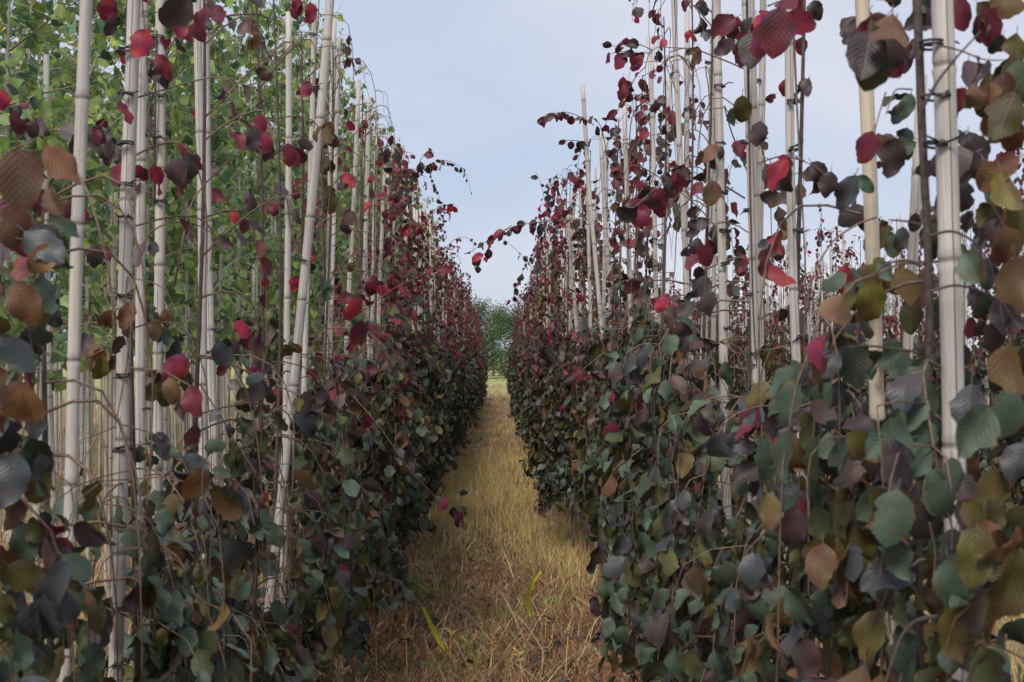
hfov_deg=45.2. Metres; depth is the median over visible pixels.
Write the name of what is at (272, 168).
green sapling
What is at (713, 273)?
bamboo cane
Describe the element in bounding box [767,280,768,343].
bamboo cane
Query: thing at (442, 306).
bamboo cane
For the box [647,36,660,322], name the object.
bamboo cane
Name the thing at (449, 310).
weeping beech
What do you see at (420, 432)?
weeping beech
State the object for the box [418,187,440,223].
green sapling
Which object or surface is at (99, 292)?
green sapling
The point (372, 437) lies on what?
weeping beech
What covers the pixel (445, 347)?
weeping beech
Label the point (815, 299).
field tree
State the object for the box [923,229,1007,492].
weeping beech
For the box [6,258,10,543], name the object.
bamboo cane
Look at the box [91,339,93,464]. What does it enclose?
bamboo cane
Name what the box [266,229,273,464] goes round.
bamboo cane
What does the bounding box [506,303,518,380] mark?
weeping beech
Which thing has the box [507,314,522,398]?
weeping beech
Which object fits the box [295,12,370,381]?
green sapling
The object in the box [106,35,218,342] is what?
green sapling
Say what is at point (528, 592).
grass blade
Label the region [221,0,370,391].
green sapling
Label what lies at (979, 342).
weeping beech
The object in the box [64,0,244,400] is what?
green sapling
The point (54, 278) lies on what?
green sapling
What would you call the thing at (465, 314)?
weeping beech
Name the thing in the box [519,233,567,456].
weeping beech
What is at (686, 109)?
bamboo cane
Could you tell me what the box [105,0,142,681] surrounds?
bamboo cane
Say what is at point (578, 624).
dry grass
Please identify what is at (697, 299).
bamboo canes
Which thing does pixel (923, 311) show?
weeping beech
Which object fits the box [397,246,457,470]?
weeping beech
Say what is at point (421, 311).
bamboo cane
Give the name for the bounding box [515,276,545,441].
weeping beech
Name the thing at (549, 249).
bamboo cane
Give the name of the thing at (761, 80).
bamboo cane
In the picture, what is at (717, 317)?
weeping beech
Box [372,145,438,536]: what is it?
weeping beech
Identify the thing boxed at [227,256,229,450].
bamboo cane
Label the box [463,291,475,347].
weeping beech
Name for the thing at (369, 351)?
bamboo cane
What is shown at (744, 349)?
weeping beech
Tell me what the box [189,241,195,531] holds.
bamboo cane
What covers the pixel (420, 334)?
weeping beech
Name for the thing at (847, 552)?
weeping beech
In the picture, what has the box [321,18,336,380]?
bamboo cane
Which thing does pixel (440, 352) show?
weeping beech
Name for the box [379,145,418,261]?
green sapling
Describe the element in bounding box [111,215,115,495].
bamboo cane
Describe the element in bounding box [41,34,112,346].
green sapling
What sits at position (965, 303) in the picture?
bamboo cane
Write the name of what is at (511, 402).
weeping beech
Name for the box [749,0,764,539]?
bamboo cane
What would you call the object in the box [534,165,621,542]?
weeping beech
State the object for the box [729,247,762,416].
weeping beech
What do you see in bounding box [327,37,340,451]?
bamboo cane
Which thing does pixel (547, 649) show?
dry stalk
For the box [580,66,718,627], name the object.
weeping beech
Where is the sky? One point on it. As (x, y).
(470, 82)
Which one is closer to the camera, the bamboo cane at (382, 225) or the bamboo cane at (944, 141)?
the bamboo cane at (944, 141)
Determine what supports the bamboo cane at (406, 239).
on the ground at (490, 378)
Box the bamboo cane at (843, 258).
[841,231,844,380]
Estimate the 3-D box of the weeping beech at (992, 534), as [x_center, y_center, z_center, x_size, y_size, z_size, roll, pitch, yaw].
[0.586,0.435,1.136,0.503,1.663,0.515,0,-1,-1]
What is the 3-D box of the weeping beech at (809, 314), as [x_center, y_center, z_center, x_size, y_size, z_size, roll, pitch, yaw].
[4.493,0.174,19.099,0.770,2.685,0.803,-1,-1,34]
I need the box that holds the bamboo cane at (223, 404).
[220,213,226,485]
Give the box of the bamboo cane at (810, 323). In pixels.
[808,266,812,343]
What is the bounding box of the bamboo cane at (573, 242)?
[569,193,574,498]
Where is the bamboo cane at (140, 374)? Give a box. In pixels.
[135,2,159,625]
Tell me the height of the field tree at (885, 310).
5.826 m
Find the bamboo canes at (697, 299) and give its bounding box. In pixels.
[20,255,923,442]
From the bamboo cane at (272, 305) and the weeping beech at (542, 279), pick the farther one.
the weeping beech at (542, 279)
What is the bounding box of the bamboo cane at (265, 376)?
[264,237,267,492]
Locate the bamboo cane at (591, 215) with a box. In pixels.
[581,85,603,341]
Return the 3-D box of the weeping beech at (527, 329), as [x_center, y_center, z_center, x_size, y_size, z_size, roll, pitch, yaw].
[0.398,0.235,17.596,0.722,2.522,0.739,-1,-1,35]
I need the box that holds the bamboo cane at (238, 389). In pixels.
[238,363,239,444]
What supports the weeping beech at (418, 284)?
on the ground at (490, 378)
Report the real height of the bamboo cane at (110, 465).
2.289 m
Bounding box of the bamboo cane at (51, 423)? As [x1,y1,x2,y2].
[47,270,57,537]
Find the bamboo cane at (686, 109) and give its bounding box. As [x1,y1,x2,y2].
[683,10,691,381]
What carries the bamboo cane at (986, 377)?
on the ground at (490, 378)
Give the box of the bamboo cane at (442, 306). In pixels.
[442,274,443,346]
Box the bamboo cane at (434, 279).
[433,236,435,334]
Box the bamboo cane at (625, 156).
[621,99,632,631]
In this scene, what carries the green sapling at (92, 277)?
on the ground at (490, 378)
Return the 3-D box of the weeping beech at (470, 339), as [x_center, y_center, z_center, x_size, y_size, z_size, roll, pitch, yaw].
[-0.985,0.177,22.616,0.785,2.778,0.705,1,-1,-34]
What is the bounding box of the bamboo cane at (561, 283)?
[559,255,562,333]
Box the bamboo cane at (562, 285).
[561,227,562,335]
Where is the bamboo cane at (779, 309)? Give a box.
[778,287,781,343]
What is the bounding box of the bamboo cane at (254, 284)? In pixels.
[252,263,255,475]
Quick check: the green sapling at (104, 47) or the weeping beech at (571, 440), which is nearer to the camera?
the weeping beech at (571, 440)
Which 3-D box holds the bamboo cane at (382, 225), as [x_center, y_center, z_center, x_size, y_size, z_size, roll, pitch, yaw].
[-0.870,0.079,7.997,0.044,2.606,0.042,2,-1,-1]
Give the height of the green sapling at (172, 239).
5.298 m
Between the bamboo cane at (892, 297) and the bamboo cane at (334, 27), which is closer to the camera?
the bamboo cane at (334, 27)
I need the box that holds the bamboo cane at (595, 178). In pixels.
[590,168,596,529]
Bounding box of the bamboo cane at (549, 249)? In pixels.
[548,230,550,322]
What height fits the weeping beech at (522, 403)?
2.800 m
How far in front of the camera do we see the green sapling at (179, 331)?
18.51 m
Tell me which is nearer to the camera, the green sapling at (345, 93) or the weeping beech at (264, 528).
the weeping beech at (264, 528)
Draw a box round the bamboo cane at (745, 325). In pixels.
[744,303,746,379]
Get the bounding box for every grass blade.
[422,606,451,658]
[525,571,540,620]
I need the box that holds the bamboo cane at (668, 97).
[661,77,670,328]
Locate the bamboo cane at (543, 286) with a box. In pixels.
[541,236,545,326]
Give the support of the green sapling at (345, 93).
on the ground at (490, 378)
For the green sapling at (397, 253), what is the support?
on the ground at (490, 378)
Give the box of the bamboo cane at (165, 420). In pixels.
[163,281,167,558]
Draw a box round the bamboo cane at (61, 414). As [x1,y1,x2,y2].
[60,278,63,474]
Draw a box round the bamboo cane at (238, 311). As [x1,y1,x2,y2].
[234,240,239,446]
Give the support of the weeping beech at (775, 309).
on the ground at (490, 378)
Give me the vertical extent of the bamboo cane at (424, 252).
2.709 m
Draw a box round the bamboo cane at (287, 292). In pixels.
[278,11,293,581]
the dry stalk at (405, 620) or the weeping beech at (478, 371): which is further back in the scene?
the weeping beech at (478, 371)
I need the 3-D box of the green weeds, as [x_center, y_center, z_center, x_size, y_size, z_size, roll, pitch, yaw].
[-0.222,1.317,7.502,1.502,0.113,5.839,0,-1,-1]
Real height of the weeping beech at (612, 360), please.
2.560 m
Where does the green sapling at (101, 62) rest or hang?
on the ground at (490, 378)
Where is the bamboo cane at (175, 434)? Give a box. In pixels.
[174,307,176,470]
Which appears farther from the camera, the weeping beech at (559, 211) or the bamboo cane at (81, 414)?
the bamboo cane at (81, 414)
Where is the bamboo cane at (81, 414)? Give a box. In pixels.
[80,294,83,461]
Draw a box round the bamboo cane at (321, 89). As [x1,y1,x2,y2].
[264,0,333,611]
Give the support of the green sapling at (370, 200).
on the ground at (490, 378)
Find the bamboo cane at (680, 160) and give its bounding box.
[671,0,693,383]
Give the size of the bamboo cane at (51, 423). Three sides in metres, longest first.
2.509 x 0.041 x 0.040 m
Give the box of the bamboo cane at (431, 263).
[431,235,434,305]
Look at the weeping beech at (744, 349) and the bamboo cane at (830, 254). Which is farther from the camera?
the weeping beech at (744, 349)
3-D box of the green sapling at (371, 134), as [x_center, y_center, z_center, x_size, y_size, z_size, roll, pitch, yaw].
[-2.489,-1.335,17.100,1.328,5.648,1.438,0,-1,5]
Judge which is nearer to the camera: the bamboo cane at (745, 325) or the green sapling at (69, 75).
the green sapling at (69, 75)
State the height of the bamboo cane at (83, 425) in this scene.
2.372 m
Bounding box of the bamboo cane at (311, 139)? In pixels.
[299,2,319,632]
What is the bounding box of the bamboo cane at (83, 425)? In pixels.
[80,217,90,519]
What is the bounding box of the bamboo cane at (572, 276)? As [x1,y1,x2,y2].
[566,214,588,528]
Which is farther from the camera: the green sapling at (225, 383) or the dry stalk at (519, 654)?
the green sapling at (225, 383)
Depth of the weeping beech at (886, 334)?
14.74 m
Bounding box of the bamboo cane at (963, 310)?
[962,280,963,343]
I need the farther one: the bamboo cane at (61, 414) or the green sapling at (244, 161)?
the green sapling at (244, 161)
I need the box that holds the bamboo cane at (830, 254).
[829,246,832,327]
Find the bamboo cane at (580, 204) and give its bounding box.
[578,188,581,517]
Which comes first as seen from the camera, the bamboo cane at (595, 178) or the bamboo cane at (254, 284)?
the bamboo cane at (595, 178)
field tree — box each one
[460,285,511,378]
[469,296,511,375]
[486,295,525,377]
[709,286,741,334]
[741,303,787,343]
[800,293,856,339]
[862,299,917,343]
[917,305,977,349]
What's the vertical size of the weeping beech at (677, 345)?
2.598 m
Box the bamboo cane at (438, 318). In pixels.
[437,256,439,341]
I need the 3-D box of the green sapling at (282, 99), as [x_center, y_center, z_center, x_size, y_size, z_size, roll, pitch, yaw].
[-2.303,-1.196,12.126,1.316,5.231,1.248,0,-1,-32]
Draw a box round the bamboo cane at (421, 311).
[417,239,422,333]
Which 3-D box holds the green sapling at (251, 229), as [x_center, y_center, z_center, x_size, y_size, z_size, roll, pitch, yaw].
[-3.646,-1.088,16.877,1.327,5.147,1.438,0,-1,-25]
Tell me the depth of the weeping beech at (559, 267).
10.61 m
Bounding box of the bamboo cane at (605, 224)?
[599,132,613,334]
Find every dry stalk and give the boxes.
[369,622,382,670]
[401,614,412,679]
[442,628,457,660]
[486,635,498,662]
[512,647,525,678]
[538,609,551,637]
[540,633,552,681]
[565,604,576,679]
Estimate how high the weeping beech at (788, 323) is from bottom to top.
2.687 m
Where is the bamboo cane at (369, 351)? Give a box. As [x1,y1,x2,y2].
[363,115,370,358]
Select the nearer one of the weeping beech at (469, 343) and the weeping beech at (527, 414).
the weeping beech at (527, 414)
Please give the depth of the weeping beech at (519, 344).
22.63 m
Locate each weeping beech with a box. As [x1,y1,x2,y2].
[0,0,259,681]
[0,0,300,681]
[0,136,106,681]
[85,0,318,681]
[149,0,381,681]
[163,0,375,681]
[223,32,467,664]
[252,41,452,653]
[264,58,419,605]
[304,91,427,579]
[306,114,442,566]
[314,141,426,553]
[337,148,471,501]
[357,197,442,503]
[360,165,476,518]
[361,188,447,457]
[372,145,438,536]
[377,194,448,489]
[383,196,445,479]
[397,211,456,474]
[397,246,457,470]
[408,214,458,471]
[408,274,466,448]
[409,223,454,432]
[416,232,464,443]
[416,261,467,436]
[417,215,470,458]
[427,247,466,435]
[428,245,468,429]
[432,273,481,429]
[433,252,470,427]
[440,260,469,433]
[441,262,474,431]
[441,282,476,411]
[444,276,472,412]
[447,279,464,331]
[449,290,476,392]
[453,285,480,414]
[454,290,478,409]
[455,301,470,421]
[456,282,476,400]
[456,304,480,412]
[458,289,482,404]
[458,311,466,323]
[459,295,486,398]
[462,303,479,415]
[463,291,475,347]
[464,125,652,544]
[464,310,485,401]
[465,304,484,410]
[465,305,477,410]
[467,312,485,389]
[468,310,486,397]
[469,323,486,369]
[471,313,484,378]
[476,313,488,387]
[503,168,614,532]
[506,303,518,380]
[506,316,518,379]
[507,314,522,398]
[508,265,538,423]
[510,289,532,394]
[510,293,525,388]
[510,308,528,415]
[512,289,553,422]
[513,234,555,446]
[513,279,535,408]
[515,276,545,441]
[516,282,542,428]
[516,307,539,431]
[518,226,577,450]
[519,169,583,526]
[519,219,567,448]
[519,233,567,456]
[525,235,586,473]
[526,189,593,463]
[527,246,568,448]
[528,247,553,411]
[529,148,640,549]
[529,218,593,469]
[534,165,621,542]
[537,93,671,580]
[537,240,571,319]
[538,250,591,481]
[546,196,606,517]
[557,116,661,579]
[571,0,753,681]
[571,46,696,619]
[574,17,737,651]
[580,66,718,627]
[586,0,812,681]
[607,0,776,681]
[608,0,928,681]
[642,0,939,681]
[665,277,680,328]
[666,277,680,302]
[696,275,718,354]
[703,266,743,374]
[707,283,739,389]
[728,245,766,387]
[728,274,748,396]
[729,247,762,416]
[738,259,781,392]
[754,0,1023,681]
[763,249,814,383]
[763,258,803,383]
[764,285,777,342]
[765,291,785,342]
[769,295,778,336]
[778,227,831,363]
[785,207,845,394]
[788,276,819,339]
[799,269,816,335]
[804,231,866,431]
[807,252,839,331]
[817,249,851,334]
[825,255,858,298]
[831,240,884,421]
[842,235,900,421]
[845,0,1023,681]
[852,218,919,414]
[864,254,902,344]
[865,293,902,395]
[884,246,923,380]
[892,228,940,418]
[900,245,935,359]
[913,263,939,377]
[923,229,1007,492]
[939,221,997,391]
[966,151,1023,510]
[971,243,1023,457]
[997,182,1023,445]
[1002,148,1023,510]
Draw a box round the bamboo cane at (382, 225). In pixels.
[375,164,386,361]
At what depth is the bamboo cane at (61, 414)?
13.15 m
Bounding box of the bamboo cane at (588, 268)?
[586,180,597,548]
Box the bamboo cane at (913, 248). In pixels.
[894,74,926,681]
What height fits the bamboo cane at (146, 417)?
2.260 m
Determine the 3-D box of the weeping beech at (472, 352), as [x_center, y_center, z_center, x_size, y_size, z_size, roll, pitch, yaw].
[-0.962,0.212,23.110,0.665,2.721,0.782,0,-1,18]
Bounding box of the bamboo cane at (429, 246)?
[428,218,431,331]
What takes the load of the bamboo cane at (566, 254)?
on the ground at (490, 378)
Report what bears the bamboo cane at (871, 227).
on the ground at (490, 378)
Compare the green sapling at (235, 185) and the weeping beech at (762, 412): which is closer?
the weeping beech at (762, 412)
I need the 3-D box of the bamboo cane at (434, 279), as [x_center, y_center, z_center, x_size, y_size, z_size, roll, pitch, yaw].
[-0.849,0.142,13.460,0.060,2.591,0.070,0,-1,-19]
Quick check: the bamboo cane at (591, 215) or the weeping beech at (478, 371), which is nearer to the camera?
the bamboo cane at (591, 215)
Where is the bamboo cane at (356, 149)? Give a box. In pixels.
[344,79,360,356]
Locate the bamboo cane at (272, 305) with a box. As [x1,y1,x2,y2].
[264,220,275,479]
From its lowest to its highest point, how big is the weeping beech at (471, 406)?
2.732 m
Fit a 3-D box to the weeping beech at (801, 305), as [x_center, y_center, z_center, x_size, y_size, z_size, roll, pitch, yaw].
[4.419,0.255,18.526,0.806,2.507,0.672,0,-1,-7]
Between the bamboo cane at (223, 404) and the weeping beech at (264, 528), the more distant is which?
the bamboo cane at (223, 404)
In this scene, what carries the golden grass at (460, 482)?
on the ground at (490, 378)
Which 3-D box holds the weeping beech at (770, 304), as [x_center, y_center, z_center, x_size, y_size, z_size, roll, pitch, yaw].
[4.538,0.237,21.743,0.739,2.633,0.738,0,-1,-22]
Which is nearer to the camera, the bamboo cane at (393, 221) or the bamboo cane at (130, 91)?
the bamboo cane at (130, 91)
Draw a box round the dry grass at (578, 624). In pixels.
[312,379,698,681]
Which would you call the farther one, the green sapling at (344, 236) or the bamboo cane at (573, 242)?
the green sapling at (344, 236)
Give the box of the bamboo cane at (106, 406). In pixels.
[103,162,112,592]
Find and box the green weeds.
[335,499,582,681]
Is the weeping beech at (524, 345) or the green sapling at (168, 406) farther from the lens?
the green sapling at (168, 406)
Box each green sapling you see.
[0,0,69,377]
[0,0,106,542]
[0,0,152,539]
[0,0,152,566]
[0,0,222,580]
[0,3,68,335]
[0,11,124,356]
[10,0,152,367]
[11,0,114,516]
[34,1,103,376]
[35,60,69,343]
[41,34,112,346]
[49,0,180,503]
[53,18,175,494]
[53,252,69,329]
[60,29,135,464]
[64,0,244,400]
[69,0,259,492]
[92,71,108,440]
[94,49,151,343]
[98,23,197,484]
[104,85,181,381]
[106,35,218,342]
[116,0,274,446]
[118,0,270,467]
[134,23,225,472]
[167,0,355,483]
[168,0,317,450]
[168,203,193,441]
[169,18,251,349]
[171,215,226,440]
[174,77,259,328]
[182,0,346,371]
[192,77,278,453]
[213,0,342,334]
[213,1,362,344]
[216,0,342,478]
[216,45,275,404]
[216,75,283,358]
[217,83,284,351]
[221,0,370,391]
[225,235,236,410]
[230,126,296,330]
[263,0,358,336]
[283,28,372,350]
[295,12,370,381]
[297,65,374,357]
[305,24,380,351]
[308,44,374,351]
[320,65,385,290]
[326,126,398,310]
[341,122,388,307]
[351,115,399,350]
[354,103,412,327]
[364,103,418,324]
[368,137,431,323]
[370,136,391,325]
[372,159,410,322]
[378,144,417,305]
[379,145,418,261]
[403,178,432,306]
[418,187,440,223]
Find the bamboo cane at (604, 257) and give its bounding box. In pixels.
[598,141,609,566]
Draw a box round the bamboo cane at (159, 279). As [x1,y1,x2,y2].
[151,0,172,517]
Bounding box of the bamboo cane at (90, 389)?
[89,192,90,440]
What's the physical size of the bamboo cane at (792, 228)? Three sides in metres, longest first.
2.665 x 0.047 x 0.042 m
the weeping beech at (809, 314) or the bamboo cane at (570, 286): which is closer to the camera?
the bamboo cane at (570, 286)
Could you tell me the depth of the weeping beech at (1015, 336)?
10.74 m
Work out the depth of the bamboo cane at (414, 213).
10.55 m
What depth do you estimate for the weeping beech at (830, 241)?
12.30 m
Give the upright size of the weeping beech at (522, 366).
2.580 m
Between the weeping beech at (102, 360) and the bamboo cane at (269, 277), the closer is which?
the weeping beech at (102, 360)
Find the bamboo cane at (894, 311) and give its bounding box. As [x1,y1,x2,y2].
[893,295,894,337]
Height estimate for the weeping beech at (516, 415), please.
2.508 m
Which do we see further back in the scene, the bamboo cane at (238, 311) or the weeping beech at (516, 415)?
the weeping beech at (516, 415)
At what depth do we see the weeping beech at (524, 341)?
23.09 m
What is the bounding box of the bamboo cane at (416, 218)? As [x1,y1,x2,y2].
[412,210,417,332]
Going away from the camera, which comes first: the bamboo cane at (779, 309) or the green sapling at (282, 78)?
the green sapling at (282, 78)
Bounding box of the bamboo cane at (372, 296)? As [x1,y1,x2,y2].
[370,125,379,359]
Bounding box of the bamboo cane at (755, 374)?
[740,0,761,602]
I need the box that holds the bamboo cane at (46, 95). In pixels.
[31,54,48,601]
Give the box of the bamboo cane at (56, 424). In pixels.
[55,272,58,477]
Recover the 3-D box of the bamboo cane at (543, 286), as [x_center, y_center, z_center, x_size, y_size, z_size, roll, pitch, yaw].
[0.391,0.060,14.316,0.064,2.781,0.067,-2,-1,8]
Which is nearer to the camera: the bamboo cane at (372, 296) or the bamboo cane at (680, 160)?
the bamboo cane at (680, 160)
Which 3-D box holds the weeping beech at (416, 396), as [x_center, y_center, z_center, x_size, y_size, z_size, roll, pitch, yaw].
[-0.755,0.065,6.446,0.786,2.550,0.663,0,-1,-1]
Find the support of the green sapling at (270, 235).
on the ground at (490, 378)
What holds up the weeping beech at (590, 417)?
on the ground at (490, 378)
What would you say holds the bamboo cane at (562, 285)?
on the ground at (490, 378)
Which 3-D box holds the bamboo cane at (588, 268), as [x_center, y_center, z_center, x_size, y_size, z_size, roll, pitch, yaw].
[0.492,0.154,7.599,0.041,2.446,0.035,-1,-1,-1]
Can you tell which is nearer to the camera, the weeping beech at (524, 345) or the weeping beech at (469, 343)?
the weeping beech at (524, 345)
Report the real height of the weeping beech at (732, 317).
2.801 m
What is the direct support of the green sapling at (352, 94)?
on the ground at (490, 378)
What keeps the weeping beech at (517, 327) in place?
on the ground at (490, 378)
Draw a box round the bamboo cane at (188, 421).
[188,412,189,448]
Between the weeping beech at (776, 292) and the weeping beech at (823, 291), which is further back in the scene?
the weeping beech at (776, 292)
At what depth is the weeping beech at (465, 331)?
20.09 m
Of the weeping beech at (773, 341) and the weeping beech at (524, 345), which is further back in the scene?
the weeping beech at (773, 341)
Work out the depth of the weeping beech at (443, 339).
11.55 m
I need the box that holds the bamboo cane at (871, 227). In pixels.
[855,0,894,670]
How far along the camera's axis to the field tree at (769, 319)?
79.97 m
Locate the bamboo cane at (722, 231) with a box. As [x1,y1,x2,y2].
[712,0,738,647]
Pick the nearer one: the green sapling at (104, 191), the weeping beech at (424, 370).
the weeping beech at (424, 370)
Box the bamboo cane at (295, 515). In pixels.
[292,373,299,535]
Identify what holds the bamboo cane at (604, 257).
on the ground at (490, 378)
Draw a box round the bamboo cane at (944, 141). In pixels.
[918,0,968,681]
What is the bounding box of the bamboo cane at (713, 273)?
[707,107,716,581]
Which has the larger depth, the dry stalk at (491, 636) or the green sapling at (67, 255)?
the green sapling at (67, 255)
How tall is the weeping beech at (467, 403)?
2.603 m
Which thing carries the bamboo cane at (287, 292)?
on the ground at (490, 378)
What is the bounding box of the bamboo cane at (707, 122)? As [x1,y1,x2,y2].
[692,26,713,648]
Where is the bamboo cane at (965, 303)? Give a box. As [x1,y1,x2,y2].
[963,210,967,346]
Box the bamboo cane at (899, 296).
[897,214,900,340]
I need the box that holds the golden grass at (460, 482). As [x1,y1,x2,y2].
[409,432,603,617]
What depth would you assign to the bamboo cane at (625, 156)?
5.60 m
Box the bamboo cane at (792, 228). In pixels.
[785,9,810,604]
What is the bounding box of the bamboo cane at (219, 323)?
[217,225,222,484]
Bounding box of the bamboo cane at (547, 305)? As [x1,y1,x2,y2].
[546,254,548,327]
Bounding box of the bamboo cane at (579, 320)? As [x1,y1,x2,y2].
[576,207,582,523]
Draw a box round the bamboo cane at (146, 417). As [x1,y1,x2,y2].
[145,379,146,449]
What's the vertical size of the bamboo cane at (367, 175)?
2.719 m
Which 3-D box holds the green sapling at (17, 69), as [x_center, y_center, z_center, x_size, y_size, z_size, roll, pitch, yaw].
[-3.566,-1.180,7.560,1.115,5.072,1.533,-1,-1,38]
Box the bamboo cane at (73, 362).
[58,0,92,681]
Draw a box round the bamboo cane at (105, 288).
[103,235,106,306]
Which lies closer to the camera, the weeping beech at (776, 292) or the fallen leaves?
the fallen leaves
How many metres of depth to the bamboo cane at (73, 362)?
2.25 m
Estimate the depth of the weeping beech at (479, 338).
32.01 m
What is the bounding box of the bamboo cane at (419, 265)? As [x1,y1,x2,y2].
[417,209,420,331]
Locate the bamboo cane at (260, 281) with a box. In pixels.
[260,208,260,325]
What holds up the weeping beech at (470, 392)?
on the ground at (490, 378)
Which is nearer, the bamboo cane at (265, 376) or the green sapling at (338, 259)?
the bamboo cane at (265, 376)
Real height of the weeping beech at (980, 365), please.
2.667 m
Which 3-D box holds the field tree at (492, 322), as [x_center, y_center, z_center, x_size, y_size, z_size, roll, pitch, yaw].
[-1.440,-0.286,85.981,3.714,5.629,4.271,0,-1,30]
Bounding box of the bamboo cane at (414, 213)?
[411,207,415,327]
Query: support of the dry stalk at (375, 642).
on the ground at (490, 378)
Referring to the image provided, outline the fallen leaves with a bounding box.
[327,431,694,681]
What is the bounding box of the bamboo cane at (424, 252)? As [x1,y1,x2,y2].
[423,203,426,333]
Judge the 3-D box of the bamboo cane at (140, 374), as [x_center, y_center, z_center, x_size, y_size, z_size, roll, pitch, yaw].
[-0.830,-0.036,2.788,0.060,2.689,0.037,0,-1,-1]
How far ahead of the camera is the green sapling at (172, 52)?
13.35 m
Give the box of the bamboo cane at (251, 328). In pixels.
[248,243,253,448]
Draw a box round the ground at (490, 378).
[0,360,1023,681]
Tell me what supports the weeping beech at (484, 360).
on the ground at (490, 378)
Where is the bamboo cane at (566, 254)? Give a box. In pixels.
[563,224,567,506]
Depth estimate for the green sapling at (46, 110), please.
4.53 m
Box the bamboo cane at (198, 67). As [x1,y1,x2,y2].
[193,0,210,574]
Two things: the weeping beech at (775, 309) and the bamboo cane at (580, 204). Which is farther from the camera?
the weeping beech at (775, 309)
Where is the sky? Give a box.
[0,0,1023,359]
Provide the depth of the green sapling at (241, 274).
9.12 m
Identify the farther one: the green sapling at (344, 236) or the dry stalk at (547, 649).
the green sapling at (344, 236)
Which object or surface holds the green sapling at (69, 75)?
on the ground at (490, 378)
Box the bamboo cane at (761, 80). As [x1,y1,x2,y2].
[747,0,766,524]
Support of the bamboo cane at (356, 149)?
on the ground at (490, 378)
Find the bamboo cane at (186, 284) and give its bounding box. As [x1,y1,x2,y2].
[185,144,187,453]
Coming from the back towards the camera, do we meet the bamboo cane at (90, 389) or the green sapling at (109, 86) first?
the green sapling at (109, 86)
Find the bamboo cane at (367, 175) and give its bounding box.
[359,97,370,390]
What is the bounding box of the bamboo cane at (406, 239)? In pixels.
[405,205,408,338]
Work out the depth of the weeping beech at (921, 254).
13.48 m
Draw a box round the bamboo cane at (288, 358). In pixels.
[279,355,291,631]
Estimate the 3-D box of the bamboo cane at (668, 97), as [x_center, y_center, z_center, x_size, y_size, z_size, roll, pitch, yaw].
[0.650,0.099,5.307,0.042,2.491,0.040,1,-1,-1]
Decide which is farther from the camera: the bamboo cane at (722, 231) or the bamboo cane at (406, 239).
the bamboo cane at (406, 239)
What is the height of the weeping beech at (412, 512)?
2.609 m
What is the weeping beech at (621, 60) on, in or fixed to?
on the ground at (490, 378)
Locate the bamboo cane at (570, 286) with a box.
[568,215,571,334]
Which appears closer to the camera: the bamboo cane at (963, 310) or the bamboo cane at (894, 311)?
the bamboo cane at (963, 310)
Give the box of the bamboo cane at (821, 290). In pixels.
[821,251,822,334]
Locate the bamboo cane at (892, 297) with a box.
[891,258,892,332]
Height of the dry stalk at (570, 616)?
0.306 m
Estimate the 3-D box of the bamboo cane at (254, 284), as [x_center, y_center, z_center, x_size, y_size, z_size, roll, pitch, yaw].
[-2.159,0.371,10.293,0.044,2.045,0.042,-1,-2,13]
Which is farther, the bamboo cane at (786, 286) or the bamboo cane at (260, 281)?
the bamboo cane at (786, 286)
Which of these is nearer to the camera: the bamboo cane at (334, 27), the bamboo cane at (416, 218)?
the bamboo cane at (334, 27)
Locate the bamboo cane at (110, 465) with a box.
[107,163,117,597]
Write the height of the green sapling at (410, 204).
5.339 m
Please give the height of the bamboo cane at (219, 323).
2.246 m
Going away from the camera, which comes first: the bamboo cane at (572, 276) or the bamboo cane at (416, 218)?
the bamboo cane at (572, 276)
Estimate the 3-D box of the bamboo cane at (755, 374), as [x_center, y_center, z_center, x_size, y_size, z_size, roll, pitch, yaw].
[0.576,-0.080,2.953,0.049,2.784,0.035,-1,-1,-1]
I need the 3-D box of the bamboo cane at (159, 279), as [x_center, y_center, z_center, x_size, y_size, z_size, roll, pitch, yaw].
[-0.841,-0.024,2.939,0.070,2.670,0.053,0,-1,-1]
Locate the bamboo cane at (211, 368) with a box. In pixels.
[201,0,226,641]
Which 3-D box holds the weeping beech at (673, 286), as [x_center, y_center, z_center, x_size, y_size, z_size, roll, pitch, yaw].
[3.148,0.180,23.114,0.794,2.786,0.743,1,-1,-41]
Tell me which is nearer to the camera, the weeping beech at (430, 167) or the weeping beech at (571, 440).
the weeping beech at (571, 440)
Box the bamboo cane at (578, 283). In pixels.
[577,197,584,316]
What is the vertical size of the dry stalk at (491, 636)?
0.154 m
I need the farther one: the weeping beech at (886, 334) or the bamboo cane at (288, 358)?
the weeping beech at (886, 334)
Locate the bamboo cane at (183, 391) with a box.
[181,304,184,472]
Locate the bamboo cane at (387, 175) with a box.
[386,174,391,327]
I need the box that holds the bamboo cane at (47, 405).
[46,364,47,423]
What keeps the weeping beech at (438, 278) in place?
on the ground at (490, 378)
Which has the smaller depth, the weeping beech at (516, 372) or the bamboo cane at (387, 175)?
the bamboo cane at (387, 175)
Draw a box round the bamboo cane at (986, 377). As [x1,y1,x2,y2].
[984,248,990,457]
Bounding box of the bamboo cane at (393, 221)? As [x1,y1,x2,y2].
[391,141,395,329]
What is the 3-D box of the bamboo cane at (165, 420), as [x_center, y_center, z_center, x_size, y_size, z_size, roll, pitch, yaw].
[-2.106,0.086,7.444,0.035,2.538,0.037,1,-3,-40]
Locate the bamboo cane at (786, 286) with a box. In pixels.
[786,243,787,363]
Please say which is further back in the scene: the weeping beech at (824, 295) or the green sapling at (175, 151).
the weeping beech at (824, 295)

